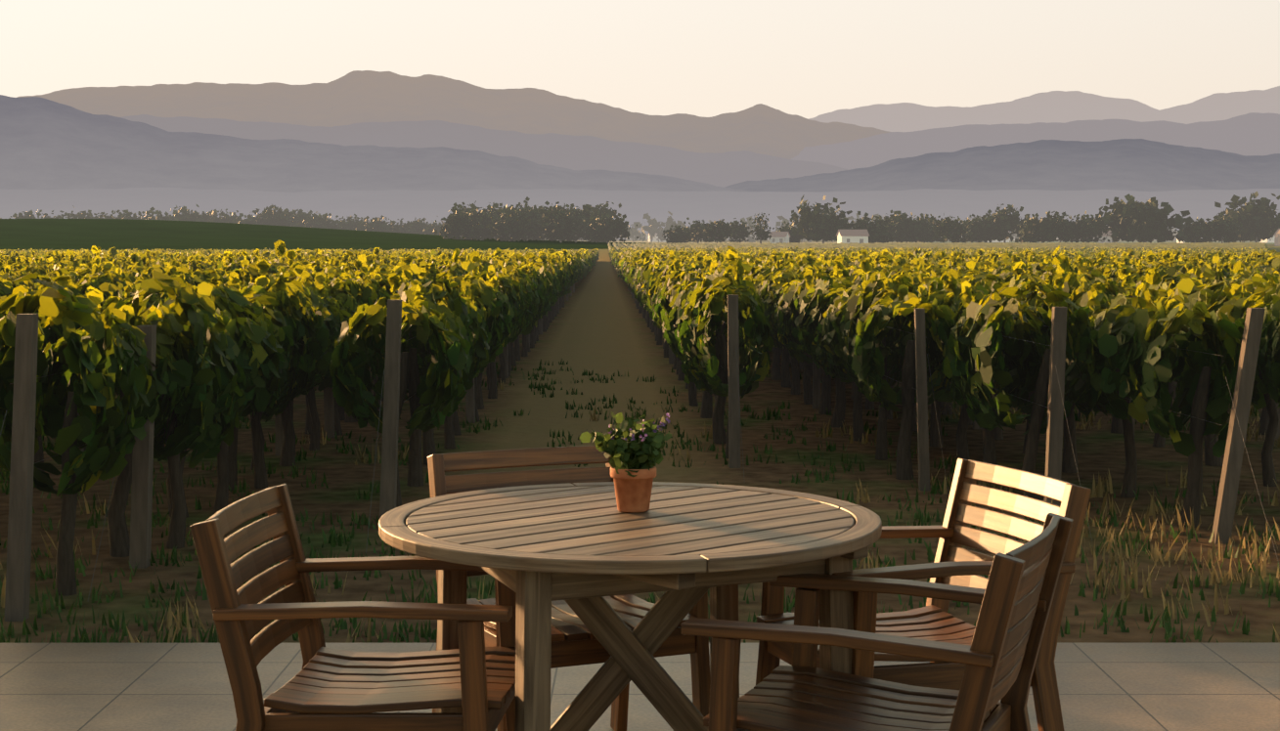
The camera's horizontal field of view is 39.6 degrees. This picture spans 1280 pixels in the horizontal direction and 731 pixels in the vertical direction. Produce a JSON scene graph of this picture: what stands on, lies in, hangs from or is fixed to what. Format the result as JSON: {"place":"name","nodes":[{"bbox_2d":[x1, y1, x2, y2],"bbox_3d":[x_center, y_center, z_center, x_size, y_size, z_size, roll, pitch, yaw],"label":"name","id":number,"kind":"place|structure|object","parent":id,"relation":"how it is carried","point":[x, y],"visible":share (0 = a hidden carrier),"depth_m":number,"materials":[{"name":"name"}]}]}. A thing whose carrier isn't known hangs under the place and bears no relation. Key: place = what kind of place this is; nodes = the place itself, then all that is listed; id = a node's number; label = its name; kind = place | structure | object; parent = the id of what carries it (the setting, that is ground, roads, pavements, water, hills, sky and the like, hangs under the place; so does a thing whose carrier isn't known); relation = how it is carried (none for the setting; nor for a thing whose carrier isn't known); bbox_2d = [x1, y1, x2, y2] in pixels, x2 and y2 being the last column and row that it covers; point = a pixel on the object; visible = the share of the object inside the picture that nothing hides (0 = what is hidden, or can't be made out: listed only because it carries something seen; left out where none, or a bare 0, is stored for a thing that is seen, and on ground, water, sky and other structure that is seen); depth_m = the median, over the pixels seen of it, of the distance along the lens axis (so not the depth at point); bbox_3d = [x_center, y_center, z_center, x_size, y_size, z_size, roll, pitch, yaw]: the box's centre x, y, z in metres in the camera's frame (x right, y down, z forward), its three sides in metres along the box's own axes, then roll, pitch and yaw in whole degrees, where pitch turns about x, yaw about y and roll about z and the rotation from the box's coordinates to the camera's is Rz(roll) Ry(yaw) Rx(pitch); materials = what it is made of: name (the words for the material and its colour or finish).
{"place":"outdoors","nodes":[
{"label":"outdoors","id":0,"kind":"place"},
{"bbox_2d":[0,219,651,251],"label":"hill","id":1,"kind":"structure","parent":0,"point":[48,235],"depth_m":459.12,"materials":[{"name":"green plant"}]},
{"bbox_2d":[0,94,748,192],"bbox_3d":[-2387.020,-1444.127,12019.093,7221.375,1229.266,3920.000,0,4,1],"label":"ridge","id":2,"kind":"structure","parent":0,"point":[45,144],"depth_m":12817.91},
{"bbox_2d":[17,70,889,159],"bbox_3d":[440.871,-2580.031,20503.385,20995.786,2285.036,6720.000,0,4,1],"label":"ridge","id":3,"kind":"structure","parent":0,"point":[358,97],"depth_m":22776.41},
{"bbox_2d":[121,114,848,187],"bbox_3d":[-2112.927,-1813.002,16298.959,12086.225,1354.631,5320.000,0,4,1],"label":"ridge","id":4,"kind":"structure","parent":0,"point":[592,153],"depth_m":18159.82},
{"bbox_2d":[606,241,658,242],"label":"field stubble","id":5,"kind":"object","parent":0,"point":[632,242],"depth_m":1083.56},
{"bbox_2d":[0,239,1279,643],"bbox_3d":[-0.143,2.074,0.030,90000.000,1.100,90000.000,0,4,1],"label":"ground","id":6,"kind":"structure","parent":0,"point":[598,328],"depth_m":11.39,"materials":[{"name":"brown soil"}]},
{"bbox_2d":[0,246,1279,281],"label":"vineyard","id":7,"kind":"object","parent":6,"relation":"on","point":[591,258],"visible":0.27,"depth_m":131.23,"materials":[{"name":"green plant"}]},
{"bbox_2d":[0,323,1279,600],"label":"trellis wires","id":8,"kind":"object","parent":6,"relation":"on","point":[741,443],"visible":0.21,"depth_m":9.11,"materials":[{"name":"grey"}]},
{"bbox_2d":[0,357,1279,643],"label":"grass tufts","id":9,"kind":"object","parent":6,"relation":"on","point":[426,632],"visible":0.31,"depth_m":8.52,"materials":[{"name":"green plant"}]},
{"bbox_2d":[0,191,1279,243],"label":"tree","id":10,"kind":"object","parent":6,"relation":"on","point":[1149,221],"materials":[{"name":"green plant"}]},
{"bbox_2d":[4,284,1279,621],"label":"wooden posts","id":11,"kind":"object","parent":6,"relation":"on","point":[17,599],"depth_m":8.98,"materials":[{"name":"brown wood"}]},
{"bbox_2d":[19,242,1267,278],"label":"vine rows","id":12,"kind":"object","parent":6,"relation":"on","point":[924,245],"visible":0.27,"depth_m":319.95,"materials":[{"name":"green plant"}]},
{"bbox_2d":[34,295,1279,596],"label":"grapevine trunks","id":13,"kind":"object","parent":6,"relation":"on","point":[118,542],"visible":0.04,"depth_m":11.37,"materials":[{"name":"brown wood"}]},
{"bbox_2d":[0,239,1279,496],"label":"vine leaves","id":14,"kind":"object","parent":13,"relation":"attached to","point":[231,355],"visible":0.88,"depth_m":10.70,"materials":[{"name":"green plant"}]},
{"bbox_2d":[648,233,666,242],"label":"farm walls","id":15,"kind":"structure","parent":6,"relation":"on","point":[654,239],"depth_m":1093.36,"materials":[{"name":"white paint"}]},
{"bbox_2d":[769,232,789,243],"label":"farm walls","id":16,"kind":"structure","parent":6,"relation":"on","point":[785,240],"depth_m":555.93,"materials":[{"name":"white paint"}]},
{"bbox_2d":[768,231,790,237],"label":"house roof","id":17,"kind":"structure","parent":16,"relation":"on","point":[779,235],"depth_m":556.35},
{"bbox_2d":[651,242,915,243],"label":"hedge","id":18,"kind":"object","parent":6,"relation":"on","point":[745,242],"depth_m":838.74,"materials":[{"name":"green plant"}]},
{"bbox_2d":[480,208,1213,242],"bbox_3d":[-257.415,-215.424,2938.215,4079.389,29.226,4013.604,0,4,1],"label":"trees","id":19,"kind":"object","parent":6,"relation":"on","point":[650,229],"visible":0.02,"depth_m":1069.22,"materials":[{"name":"green plant"}]},
{"bbox_2d":[557,233,1175,242],"bbox_3d":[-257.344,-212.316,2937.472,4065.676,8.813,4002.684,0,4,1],"label":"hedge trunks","id":20,"kind":"object","parent":6,"relation":"on","point":[745,240],"visible":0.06,"depth_m":1076.08,"materials":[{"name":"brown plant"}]},
{"bbox_2d":[987,238,1009,242],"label":"farm walls","id":21,"kind":"structure","parent":6,"relation":"on","point":[1006,241],"depth_m":990.23,"materials":[{"name":"white paint"}]},
{"bbox_2d":[1259,235,1274,242],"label":"farm walls","id":22,"kind":"structure","parent":6,"relation":"on","point":[1268,241],"depth_m":887.92,"materials":[{"name":"white paint"}]},
{"bbox_2d":[0,643,1279,730],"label":"patio","id":23,"kind":"structure","parent":0,"point":[187,686],"depth_m":5.66,"materials":[{"name":"tile"}]},
{"bbox_2d":[190,484,516,730],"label":"chair","id":24,"kind":"object","parent":23,"relation":"on","point":[325,688],"visible":0.92,"depth_m":3.86,"materials":[{"name":"brown wood"}]},
{"bbox_2d":[427,445,710,730],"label":"chair","id":25,"kind":"object","parent":23,"relation":"on","point":[575,641],"visible":0.21,"depth_m":4.87,"materials":[{"name":"brown wood"}]},
{"bbox_2d":[378,482,882,730],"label":"table","id":26,"kind":"object","parent":23,"relation":"on","point":[581,550],"visible":0.94,"depth_m":4.11,"materials":[{"name":"brown wood"}]},
{"bbox_2d":[610,466,656,513],"bbox_3d":[-0.017,0.302,4.354,0.114,0.108,0.114,0,4,1],"label":"flower pot","id":27,"kind":"object","parent":26,"relation":"on","point":[633,495],"visible":0.75,"depth_m":4.32,"materials":[{"name":"ceramic"}]},
{"bbox_2d":[579,411,672,477],"bbox_3d":[-0.034,0.195,4.342,0.226,0.175,0.188,0,4,1],"label":"pot plant","id":28,"kind":"object","parent":27,"relation":"in","point":[638,435],"depth_m":4.31,"materials":[{"name":"green plant"}]},
{"bbox_2d":[681,513,1073,730],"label":"chair","id":29,"kind":"object","parent":23,"relation":"on","point":[997,657],"visible":1,"depth_m":3.65,"materials":[{"name":"brown wood"}]},
{"bbox_2d":[755,457,1091,730],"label":"chair","id":30,"kind":"object","parent":23,"relation":"on","point":[954,563],"visible":0.58,"depth_m":4.49,"materials":[{"name":"brown wood"}]},
{"bbox_2d":[0,187,1279,239],"bbox_3d":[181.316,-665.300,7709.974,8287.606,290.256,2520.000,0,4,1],"label":"haze layer","id":31,"kind":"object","parent":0,"point":[432,206],"depth_m":8312.05,"materials":[{"name":"grey"}]},
{"bbox_2d":[0,247,1279,318],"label":"vine leaves","id":32,"kind":"object","parent":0,"point":[561,276],"visible":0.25,"depth_m":35.20,"materials":[{"name":"green plant"}]},
{"bbox_2d":[0,0,1279,119],"label":"sky","id":33,"kind":"structure","parent":0,"point":[807,59],"materials":[{"name":"beige"}]},
{"bbox_2d":[837,232,868,243],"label":"house walls","id":34,"kind":"structure","parent":0,"point":[840,239],"depth_m":494.88,"materials":[{"name":"white paint"}]},
{"bbox_2d":[836,229,869,236],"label":"house roof","id":35,"kind":"structure","parent":34,"relation":"on","point":[854,233],"depth_m":495.76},
{"bbox_2d":[846,238,863,243],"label":"windows","id":36,"kind":"structure","parent":34,"relation":"in","point":[860,241],"depth_m":494.98,"materials":[{"name":"grey glass"}]},
{"bbox_2d":[725,138,1279,192],"bbox_3d":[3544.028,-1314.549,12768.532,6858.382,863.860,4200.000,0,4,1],"label":"ridge","id":37,"kind":"structure","parent":0,"point":[1134,164],"depth_m":13775.67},
{"bbox_2d":[791,112,1279,170],"bbox_3d":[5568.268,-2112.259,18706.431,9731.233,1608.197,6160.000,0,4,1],"label":"ridge","id":38,"kind":"structure","parent":0,"point":[1254,134],"depth_m":20903.65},
{"bbox_2d":[808,86,1279,132],"bbox_3d":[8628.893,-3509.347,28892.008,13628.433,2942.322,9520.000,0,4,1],"label":"ridge","id":39,"kind":"structure","parent":0,"point":[1062,107],"depth_m":32581.26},
{"bbox_2d":[927,241,1274,244],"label":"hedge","id":40,"kind":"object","parent":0,"point":[1119,242],"depth_m":1073.14,"materials":[{"name":"green plant"}]},
{"bbox_2d":[1098,236,1117,243],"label":"farm walls","id":41,"kind":"structure","parent":0,"point":[1108,238],"depth_m":553.26,"materials":[{"name":"white paint"}]},
{"bbox_2d":[1102,230,1111,236],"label":"farm roof","id":42,"kind":"structure","parent":41,"relation":"on","point":[1108,233],"depth_m":553.75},
{"bbox_2d":[1274,229,1279,246],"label":"barn walls","id":43,"kind":"structure","parent":0,"point":[1277,239],"depth_m":515.75,"materials":[{"name":"beige paint"}]}
]}

